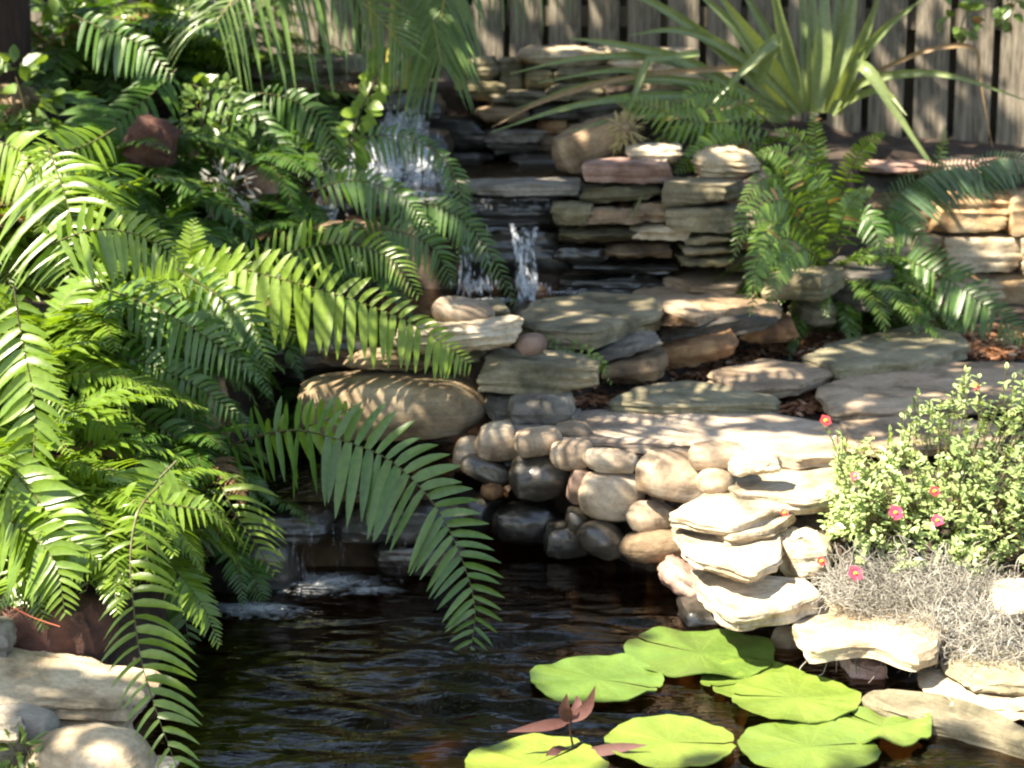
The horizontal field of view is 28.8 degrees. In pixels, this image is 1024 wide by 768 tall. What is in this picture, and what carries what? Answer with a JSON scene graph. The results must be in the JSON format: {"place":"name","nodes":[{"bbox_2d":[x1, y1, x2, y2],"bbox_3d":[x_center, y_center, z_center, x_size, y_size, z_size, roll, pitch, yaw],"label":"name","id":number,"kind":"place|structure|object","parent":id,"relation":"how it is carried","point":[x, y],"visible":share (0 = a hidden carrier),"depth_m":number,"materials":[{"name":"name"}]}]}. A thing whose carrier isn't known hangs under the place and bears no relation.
{"place":"outdoors","nodes":[
{"label":"outdoors","id":0,"kind":"place"},
{"bbox_2d":[193,413,492,502],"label":"stream water","id":1,"kind":"structure","parent":0,"point":[304,492],"depth_m":5.93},
{"bbox_2d":[297,370,485,441],"bbox_3d":[-0.361,0.066,6.148,0.579,0.212,0.336,0,12,0],"label":"boulder","id":2,"kind":"object","parent":1,"relation":"on","point":[450,406],"visible":0.73,"depth_m":6.02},
{"bbox_2d":[377,334,489,365],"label":"stone slab","id":3,"kind":"structure","parent":2,"relation":"on","point":[477,356],"depth_m":6.15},
{"bbox_2d":[394,315,523,354],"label":"stone slab","id":4,"kind":"structure","parent":3,"relation":"on","point":[491,333],"depth_m":6.03,"materials":[{"name":"stone"}]},
{"bbox_2d":[286,153,663,191],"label":"basin water","id":5,"kind":"structure","parent":0,"point":[500,166],"depth_m":7.93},
{"bbox_2d":[330,43,399,184],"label":"trailing vine","id":6,"kind":"object","parent":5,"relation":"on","point":[373,108],"visible":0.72,"depth_m":7.53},
{"bbox_2d":[551,113,640,173],"bbox_3d":[0.321,-0.933,7.715,0.351,0.182,0.398,-20,11,4],"label":"boulder","id":7,"kind":"object","parent":5,"relation":"on","point":[572,152],"visible":0.78,"depth_m":7.55,"materials":[{"name":"brown stone"}]},
{"bbox_2d":[0,67,1023,767],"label":"ground","id":8,"kind":"structure","parent":0,"point":[332,551],"depth_m":7.29,"materials":[{"name":"soil"}]},
{"bbox_2d":[0,0,37,131],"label":"shade tree","id":9,"kind":"object","parent":8,"relation":"on","point":[15,22],"visible":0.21,"depth_m":7.44,"materials":[{"name":"brown plant"}]},
{"bbox_2d":[0,44,67,151],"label":"leafy shrub","id":10,"kind":"object","parent":8,"relation":"on","point":[30,66],"visible":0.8,"depth_m":7.22,"materials":[{"name":"green plant"}]},
{"bbox_2d":[0,583,118,663],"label":"boulder","id":11,"kind":"object","parent":8,"relation":"on","point":[83,629],"visible":0.48,"depth_m":4.73,"materials":[{"name":"red stone"}]},
{"bbox_2d":[30,0,96,109],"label":"leafy shrub","id":12,"kind":"object","parent":8,"relation":"on","point":[49,14],"visible":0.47,"depth_m":7.88,"materials":[{"name":"green plant"}]},
{"bbox_2d":[0,130,153,294],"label":"sword fern","id":13,"kind":"object","parent":8,"relation":"on","point":[11,190],"visible":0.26,"depth_m":6.28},
{"bbox_2d":[0,176,227,301],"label":"sword fern","id":14,"kind":"object","parent":8,"relation":"on","point":[27,292],"visible":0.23,"depth_m":6.30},
{"bbox_2d":[0,125,230,426],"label":"sword fern","id":15,"kind":"object","parent":8,"relation":"on","point":[72,319],"visible":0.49,"depth_m":5.50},
{"bbox_2d":[0,329,231,488],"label":"sword fern","id":16,"kind":"object","parent":8,"relation":"on","point":[81,381],"visible":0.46,"depth_m":5.30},
{"bbox_2d":[0,285,242,631],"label":"sword fern","id":17,"kind":"object","parent":8,"relation":"on","point":[31,474],"visible":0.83,"depth_m":4.71,"materials":[{"name":"plant"}]},
{"bbox_2d":[0,460,247,767],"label":"sword fern","id":18,"kind":"object","parent":8,"relation":"on","point":[145,505],"visible":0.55,"depth_m":4.73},
{"bbox_2d":[0,11,264,252],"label":"sword fern","id":19,"kind":"object","parent":8,"relation":"on","point":[126,172],"visible":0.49,"depth_m":7.08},
{"bbox_2d":[30,0,255,124],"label":"sword fern","id":20,"kind":"object","parent":8,"relation":"on","point":[97,8],"visible":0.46,"depth_m":7.83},
{"bbox_2d":[122,114,181,175],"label":"boulder","id":21,"kind":"structure","parent":8,"relation":"on","point":[165,131],"depth_m":6.92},
{"bbox_2d":[66,187,269,298],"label":"sword fern","id":22,"kind":"object","parent":8,"relation":"on","point":[217,232],"visible":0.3,"depth_m":6.65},
{"bbox_2d":[47,267,289,496],"bbox_3d":[-1.091,-0.044,5.774,0.879,0.576,0.826,0,12,0],"label":"sword fern","id":23,"kind":"object","parent":8,"relation":"on","point":[234,343],"visible":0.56,"depth_m":5.57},
{"bbox_2d":[33,0,348,145],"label":"sword fern","id":24,"kind":"object","parent":8,"relation":"on","point":[179,72],"visible":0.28,"depth_m":8.05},
{"bbox_2d":[104,422,283,516],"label":"sword fern","id":25,"kind":"object","parent":8,"relation":"on","point":[220,463],"visible":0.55,"depth_m":5.40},
{"bbox_2d":[168,72,253,167],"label":"leafy shrub","id":26,"kind":"object","parent":8,"relation":"on","point":[213,82],"visible":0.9,"depth_m":7.18,"materials":[{"name":"green plant"}]},
{"bbox_2d":[43,0,382,111],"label":"sword fern","id":27,"kind":"object","parent":8,"relation":"on","point":[121,13],"visible":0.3,"depth_m":8.21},
{"bbox_2d":[120,83,377,258],"bbox_3d":[-1.036,-0.729,7.329,1.115,0.728,0.999,0,12,0],"label":"sword fern","id":28,"kind":"object","parent":8,"relation":"on","point":[291,158],"visible":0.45,"depth_m":7.27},
{"bbox_2d":[43,218,473,392],"bbox_3d":[-0.780,-0.237,6.188,1.397,0.561,0.635,1,12,5],"label":"sword fern","id":29,"kind":"object","parent":8,"relation":"on","point":[264,287],"visible":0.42,"depth_m":5.96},
{"bbox_2d":[171,49,409,172],"bbox_3d":[-0.959,-1.027,8.122,1.152,0.642,1.028,0,12,0],"label":"sword fern","id":30,"kind":"object","parent":8,"relation":"on","point":[273,82],"visible":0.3,"depth_m":8.09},
{"bbox_2d":[241,315,369,384],"bbox_3d":[-0.681,-0.123,6.479,0.447,0.224,0.368,0,12,0],"label":"wall stone","id":31,"kind":"object","parent":8,"relation":"on","point":[315,363],"visible":0.23,"depth_m":6.32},
{"bbox_2d":[284,82,360,99],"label":"wall stone","id":32,"kind":"object","parent":8,"relation":"on","point":[309,87],"visible":0.3,"depth_m":8.50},
{"bbox_2d":[234,52,365,84],"bbox_3d":[-0.891,-1.365,8.652,0.625,0.136,0.295,0,12,0],"label":"wall stone","id":33,"kind":"object","parent":32,"relation":"on","point":[350,75],"visible":0.34,"depth_m":8.53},
{"bbox_2d":[180,394,504,649],"bbox_3d":[-0.581,0.330,5.399,1.361,0.683,0.482,5,13,23],"label":"sword fern","id":34,"kind":"object","parent":8,"relation":"on","point":[382,488],"visible":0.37,"depth_m":5.11,"materials":[{"name":"plant"}]},
{"bbox_2d":[163,0,578,143],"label":"areca palm","id":35,"kind":"object","parent":8,"relation":"on","point":[442,26],"visible":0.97,"depth_m":7.56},
{"bbox_2d":[228,122,517,316],"bbox_3d":[-0.529,-0.551,6.982,1.103,0.681,0.746,0,12,0],"label":"sword fern","id":36,"kind":"object","parent":8,"relation":"on","point":[364,189],"visible":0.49,"depth_m":6.92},
{"bbox_2d":[309,104,463,221],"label":"waterfall","id":37,"kind":"structure","parent":8,"relation":"on","point":[397,172],"depth_m":7.64,"materials":[{"name":"white liquid"}]},
{"bbox_2d":[451,228,572,279],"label":"stone slab","id":38,"kind":"structure","parent":8,"relation":"on","point":[544,243],"depth_m":7.32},
{"bbox_2d":[444,193,580,231],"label":"stone slab","id":39,"kind":"structure","parent":38,"relation":"on","point":[500,213],"depth_m":7.27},
{"bbox_2d":[444,177,584,197],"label":"stone slab","id":40,"kind":"structure","parent":39,"relation":"on","point":[537,187],"depth_m":7.23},
{"bbox_2d":[30,0,1023,145],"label":"wooden fence","id":41,"kind":"object","parent":8,"relation":"on","point":[932,107],"visible":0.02,"depth_m":8.71,"materials":[{"name":"grey wood"}]},
{"bbox_2d":[557,273,670,292],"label":"wall stone","id":42,"kind":"object","parent":8,"relation":"on","point":[615,282],"visible":0.64,"depth_m":7.28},
{"bbox_2d":[570,258,677,274],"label":"wall stone","id":43,"kind":"object","parent":42,"relation":"on","point":[652,266],"visible":0.89,"depth_m":7.24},
{"bbox_2d":[604,240,671,257],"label":"wall stone","id":44,"kind":"object","parent":43,"relation":"on","point":[640,249],"visible":0.93,"depth_m":7.22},
{"bbox_2d":[558,224,640,243],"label":"wall stone","id":45,"kind":"object","parent":44,"relation":"on","point":[599,233],"visible":0.84,"depth_m":7.19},
{"bbox_2d":[550,200,594,225],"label":"wall stone","id":46,"kind":"object","parent":45,"relation":"on","point":[571,213],"visible":0.98,"depth_m":7.14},
{"bbox_2d":[579,183,661,203],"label":"wall stone","id":47,"kind":"object","parent":46,"relation":"on","point":[607,193],"visible":0.89,"depth_m":7.24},
{"bbox_2d":[581,157,672,183],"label":"wall stone","id":48,"kind":"object","parent":47,"relation":"on","point":[626,170],"visible":0.99,"depth_m":7.23,"materials":[{"name":"pink stone"}]},
{"bbox_2d":[673,251,731,266],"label":"wall stone","id":49,"kind":"object","parent":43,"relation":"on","point":[718,260],"visible":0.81,"depth_m":7.12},
{"bbox_2d":[677,241,736,255],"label":"wall stone","id":50,"kind":"object","parent":49,"relation":"on","point":[705,249],"visible":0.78,"depth_m":7.13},
{"bbox_2d":[684,232,739,244],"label":"wall stone","id":51,"kind":"object","parent":50,"relation":"on","point":[699,238],"visible":0.65,"depth_m":7.13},
{"bbox_2d":[665,203,741,232],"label":"wall stone","id":52,"kind":"object","parent":51,"relation":"on","point":[718,218],"visible":0.74,"depth_m":7.12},
{"bbox_2d":[661,176,742,205],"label":"wall stone","id":53,"kind":"object","parent":52,"relation":"on","point":[685,191],"visible":0.94,"depth_m":7.13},
{"bbox_2d":[599,347,668,383],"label":"wall stone","id":54,"kind":"object","parent":8,"relation":"on","point":[645,366],"visible":0.74,"depth_m":6.38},
{"bbox_2d":[635,448,702,502],"bbox_3d":[0.467,0.257,5.523,0.254,0.138,0.153,8,12,-2],"label":"cobblestone","id":55,"kind":"object","parent":8,"relation":"on","point":[669,474],"visible":0.62,"depth_m":5.46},
{"bbox_2d":[515,409,846,469],"bbox_3d":[0.505,0.141,5.929,1.027,0.043,0.540,4,13,18],"label":"flagstone","id":56,"kind":"object","parent":8,"relation":"on","point":[795,443],"visible":0.63,"depth_m":5.84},
{"bbox_2d":[503,408,581,429],"bbox_3d":[0.099,0.118,6.003,0.159,0.045,0.353,9,15,36],"label":"flagstone","id":57,"kind":"object","parent":56,"relation":"on","point":[522,427],"visible":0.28,"depth_m":5.92,"materials":[{"name":"grey stone"}]},
{"bbox_2d":[507,391,575,425],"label":"wall stone","id":58,"kind":"object","parent":57,"relation":"on","point":[532,408],"visible":0.86,"depth_m":5.91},
{"bbox_2d":[476,347,600,394],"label":"stone block","id":59,"kind":"structure","parent":58,"relation":"on","point":[510,371],"depth_m":6.00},
{"bbox_2d":[608,380,780,413],"bbox_3d":[0.559,0.041,6.252,0.534,0.044,0.380,0,12,0],"label":"flagstone","id":60,"kind":"object","parent":56,"relation":"on","point":[686,397],"visible":1,"depth_m":6.13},
{"bbox_2d":[632,286,758,326],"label":"ledge slab","id":61,"kind":"structure","parent":8,"relation":"on","point":[677,303],"depth_m":6.95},
{"bbox_2d":[663,268,752,293],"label":"ledge slab","id":62,"kind":"structure","parent":61,"relation":"on","point":[696,280],"depth_m":7.22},
{"bbox_2d":[725,248,774,271],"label":"wall stone","id":63,"kind":"object","parent":62,"relation":"on","point":[739,258],"visible":0.25,"depth_m":7.24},
{"bbox_2d":[730,221,801,250],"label":"wall stone","id":64,"kind":"object","parent":63,"relation":"on","point":[745,245],"visible":0.12,"depth_m":7.25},
{"bbox_2d":[738,208,771,228],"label":"wall stone","id":65,"kind":"object","parent":64,"relation":"on","point":[750,219],"visible":0.13,"depth_m":7.16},
{"bbox_2d":[723,168,777,207],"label":"wall stone","id":66,"kind":"object","parent":65,"relation":"on","point":[760,172],"visible":0.3,"depth_m":7.26,"materials":[{"name":"grey stone"}]},
{"bbox_2d":[690,145,760,180],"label":"wall stone","id":67,"kind":"object","parent":66,"relation":"on","point":[728,162],"visible":0.77,"depth_m":7.32,"materials":[{"name":"beige stone"}]},
{"bbox_2d":[659,328,738,368],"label":"wall stone","id":68,"kind":"object","parent":8,"relation":"on","point":[694,351],"visible":0.75,"depth_m":6.62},
{"bbox_2d":[613,80,812,199],"bbox_3d":[0.770,-0.913,7.605,0.702,0.483,0.488,8,14,34],"label":"sword fern","id":69,"kind":"object","parent":8,"relation":"on","point":[721,135],"visible":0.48,"depth_m":7.57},
{"bbox_2d":[656,312,777,338],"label":"wall stone","id":70,"kind":"object","parent":8,"relation":"on","point":[740,325],"visible":0.44,"depth_m":6.72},
{"bbox_2d":[691,298,781,319],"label":"wall stone","id":71,"kind":"object","parent":70,"relation":"on","point":[741,306],"visible":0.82,"depth_m":6.85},
{"bbox_2d":[761,265,844,301],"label":"stone block","id":72,"kind":"structure","parent":71,"relation":"on","point":[812,284],"depth_m":6.88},
{"bbox_2d":[492,0,1023,219],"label":"crinum lily","id":73,"kind":"object","parent":8,"relation":"on","point":[833,63],"visible":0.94,"depth_m":7.90,"materials":[{"name":"green plant"}]},
{"bbox_2d":[707,358,833,398],"bbox_3d":[0.819,-0.011,6.494,0.330,0.048,0.522,9,15,37],"label":"flagstone","id":74,"kind":"object","parent":8,"relation":"on","point":[778,379],"visible":0.94,"depth_m":6.46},
{"bbox_2d":[574,299,1023,416],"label":"leaf litter","id":75,"kind":"object","parent":8,"relation":"on","point":[812,405],"visible":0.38,"depth_m":7.02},
{"bbox_2d":[779,526,833,579],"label":"stone block","id":76,"kind":"structure","parent":8,"relation":"on","point":[801,548],"depth_m":5.15,"materials":[{"name":"stone"}]},
{"bbox_2d":[708,105,963,359],"bbox_3d":[1.140,-0.500,7.032,1.038,0.944,0.968,0,12,0],"label":"sword fern","id":77,"kind":"object","parent":8,"relation":"on","point":[794,248],"visible":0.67,"depth_m":7.02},
{"bbox_2d":[825,256,897,312],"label":"stone block","id":78,"kind":"structure","parent":8,"relation":"on","point":[857,271],"depth_m":7.10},
{"bbox_2d":[792,602,947,671],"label":"stone slab","id":79,"kind":"structure","parent":8,"relation":"on","point":[828,637],"depth_m":4.78,"materials":[{"name":"beige stone"}]},
{"bbox_2d":[691,570,820,630],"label":"stone block","id":80,"kind":"structure","parent":79,"relation":"on","point":[731,604],"depth_m":4.93,"materials":[{"name":"stone"}]},
{"bbox_2d":[670,521,783,583],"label":"stone slab","id":81,"kind":"structure","parent":80,"relation":"on","point":[752,563],"depth_m":5.03,"materials":[{"name":"stone"}]},
{"bbox_2d":[715,513,795,545],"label":"stone slab","id":82,"kind":"structure","parent":81,"relation":"on","point":[772,527],"depth_m":5.14,"materials":[{"name":"stone"}]},
{"bbox_2d":[669,491,842,534],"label":"stone slab","id":83,"kind":"structure","parent":82,"relation":"on","point":[725,513],"depth_m":5.22,"materials":[{"name":"stone"}]},
{"bbox_2d":[727,453,867,509],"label":"stone slab","id":84,"kind":"structure","parent":83,"relation":"on","point":[801,489],"depth_m":5.40,"materials":[{"name":"stone"}]},
{"bbox_2d":[799,530,1023,684],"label":"spanish moss","id":85,"kind":"object","parent":79,"relation":"on","point":[964,613],"visible":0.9,"depth_m":4.94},
{"bbox_2d":[801,325,970,379],"bbox_3d":[1.306,-0.106,6.867,0.407,0.058,0.852,11,16,42],"label":"flagstone","id":86,"kind":"object","parent":8,"relation":"on","point":[907,348],"visible":0.94,"depth_m":6.76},
{"bbox_2d":[780,362,1023,580],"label":"purslane plant","id":87,"kind":"object","parent":8,"relation":"on","point":[856,521],"visible":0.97,"depth_m":5.20,"materials":[{"name":"green plant"}]},
{"bbox_2d":[815,361,1023,422],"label":"flagstone","id":88,"kind":"object","parent":8,"relation":"on","point":[873,396],"visible":0.78,"depth_m":6.33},
{"bbox_2d":[839,417,999,457],"bbox_3d":[1.202,0.152,5.839,0.488,0.037,0.414,0,12,0],"label":"flagstone","id":89,"kind":"object","parent":8,"relation":"on","point":[856,431],"visible":0.47,"depth_m":5.82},
{"bbox_2d":[818,207,1023,348],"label":"sword fern","id":90,"kind":"object","parent":8,"relation":"on","point":[925,278],"visible":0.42,"depth_m":7.21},
{"bbox_2d":[861,157,1023,304],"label":"planter wall","id":91,"kind":"structure","parent":8,"relation":"on","point":[989,251],"depth_m":7.98,"materials":[{"name":"beige stone"}]},
{"bbox_2d":[868,126,1023,334],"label":"sword fern","id":92,"kind":"object","parent":8,"relation":"on","point":[930,185],"visible":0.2,"depth_m":7.38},
{"bbox_2d":[1013,720,1023,725],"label":"stone block","id":93,"kind":"structure","parent":8,"relation":"on","point":[1019,721],"depth_m":4.66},
{"bbox_2d":[917,668,1023,720],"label":"stone slab","id":94,"kind":"structure","parent":93,"relation":"on","point":[939,681],"depth_m":4.61,"materials":[{"name":"beige stone"}]},
{"bbox_2d":[939,641,1023,695],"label":"stone slab","id":95,"kind":"structure","parent":94,"relation":"on","point":[1004,679],"depth_m":4.67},
{"bbox_2d":[343,289,698,325],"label":"basin water","id":96,"kind":"structure","parent":0,"point":[426,300],"depth_m":7.14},
{"bbox_2d":[132,531,1023,767],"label":"pond water","id":97,"kind":"structure","parent":0,"point":[304,673],"depth_m":4.86,"materials":[{"name":"liquid"}]},
{"bbox_2d":[0,647,161,728],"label":"boulder","id":98,"kind":"object","parent":97,"relation":"on","point":[69,689],"visible":0.77,"depth_m":4.50,"materials":[{"name":"beige stone"}]},
{"bbox_2d":[24,722,155,767],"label":"boulder","id":99,"kind":"object","parent":97,"relation":"in","point":[96,745],"visible":0.94,"depth_m":4.24,"materials":[{"name":"beige stone"}]},
{"bbox_2d":[197,535,301,593],"bbox_3d":[-0.734,0.515,5.571,0.299,0.214,0.185,0,12,0],"label":"boulder","id":100,"kind":"object","parent":97,"relation":"in","point":[291,566],"visible":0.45,"depth_m":5.50,"materials":[{"name":"stone"}]},
{"bbox_2d":[195,502,344,545],"bbox_3d":[-0.691,0.390,5.633,0.433,0.114,0.224,0,12,0],"label":"boulder","id":101,"kind":"object","parent":100,"relation":"on","point":[321,517],"visible":0.41,"depth_m":5.55,"materials":[{"name":"stone"}]},
{"bbox_2d":[371,535,464,577],"bbox_3d":[-0.263,0.484,5.644,0.269,0.120,0.186,0,12,0],"label":"boulder","id":102,"kind":"object","parent":97,"relation":"on","point":[395,561],"visible":0.47,"depth_m":5.57,"materials":[{"name":"stone"}]},
{"bbox_2d":[333,500,470,544],"bbox_3d":[-0.315,0.384,5.642,0.396,0.099,0.235,0,12,0],"label":"boulder","id":103,"kind":"object","parent":102,"relation":"on","point":[355,530],"visible":0.41,"depth_m":5.56,"materials":[{"name":"stone"}]},
{"bbox_2d":[491,499,563,544],"bbox_3d":[0.050,0.408,5.885,0.220,0.133,0.149,0,12,0],"label":"cobblestone","id":104,"kind":"object","parent":97,"relation":"on","point":[523,522],"visible":0.81,"depth_m":5.83,"materials":[{"name":"stone"}]},
{"bbox_2d":[509,453,571,501],"bbox_3d":[0.085,0.269,5.820,0.190,0.153,0.166,0,12,0],"label":"cobblestone","id":105,"kind":"object","parent":104,"relation":"on","point":[539,479],"visible":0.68,"depth_m":5.76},
{"bbox_2d":[465,733,608,767],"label":"lily pad","id":106,"kind":"object","parent":97,"relation":"on","point":[528,750],"visible":1,"depth_m":4.33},
{"bbox_2d":[508,686,645,761],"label":"red leaved plant","id":107,"kind":"object","parent":97,"relation":"in","point":[578,711],"visible":0.95,"depth_m":4.34,"materials":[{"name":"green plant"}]},
{"bbox_2d":[530,653,663,703],"bbox_3d":[0.204,0.704,4.789,0.322,0.025,0.322,0,12,0],"label":"lily pad","id":108,"kind":"object","parent":97,"relation":"on","point":[581,677],"visible":0.98,"depth_m":4.79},
{"bbox_2d":[576,520,623,560],"bbox_3d":[0.253,0.438,5.643,0.145,0.105,0.123,10,12,-2],"label":"cobblestone","id":109,"kind":"object","parent":97,"relation":"on","point":[601,539],"visible":0.87,"depth_m":5.60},
{"bbox_2d":[578,471,645,521],"bbox_3d":[0.284,0.320,5.675,0.194,0.149,0.152,8,12,-2],"label":"cobblestone","id":110,"kind":"object","parent":109,"relation":"on","point":[608,497],"visible":0.73,"depth_m":5.61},
{"bbox_2d":[604,714,735,767],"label":"lily pad","id":111,"kind":"object","parent":97,"relation":"on","point":[662,738],"visible":1,"depth_m":4.41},
{"bbox_2d":[624,626,774,679],"bbox_3d":[0.467,0.666,4.970,0.376,0.032,0.374,0,12,0],"label":"lily pad","id":112,"kind":"object","parent":97,"relation":"on","point":[713,650],"visible":1,"depth_m":4.97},
{"bbox_2d":[731,671,860,722],"bbox_3d":[0.661,0.726,4.643,0.304,0.012,0.306,0,12,0],"label":"lily pad","id":113,"kind":"object","parent":97,"relation":"on","point":[814,699],"visible":1,"depth_m":4.64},
{"bbox_2d":[737,718,880,767],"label":"lily pad","id":114,"kind":"object","parent":97,"relation":"on","point":[790,744],"visible":1,"depth_m":4.38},
{"bbox_2d":[834,706,931,746],"bbox_3d":[0.831,0.766,4.482,0.222,0.039,0.221,-4,12,1],"label":"lily pad","id":115,"kind":"object","parent":97,"relation":"on","point":[901,731],"visible":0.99,"depth_m":4.47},
{"bbox_2d":[518,292,663,349],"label":"ledge slab","id":116,"kind":"structure","parent":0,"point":[595,320],"depth_m":6.62,"materials":[{"name":"grey stone"}]},
{"bbox_2d":[860,689,1023,758],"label":"stone slab","id":117,"kind":"structure","parent":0,"point":[971,723],"depth_m":4.49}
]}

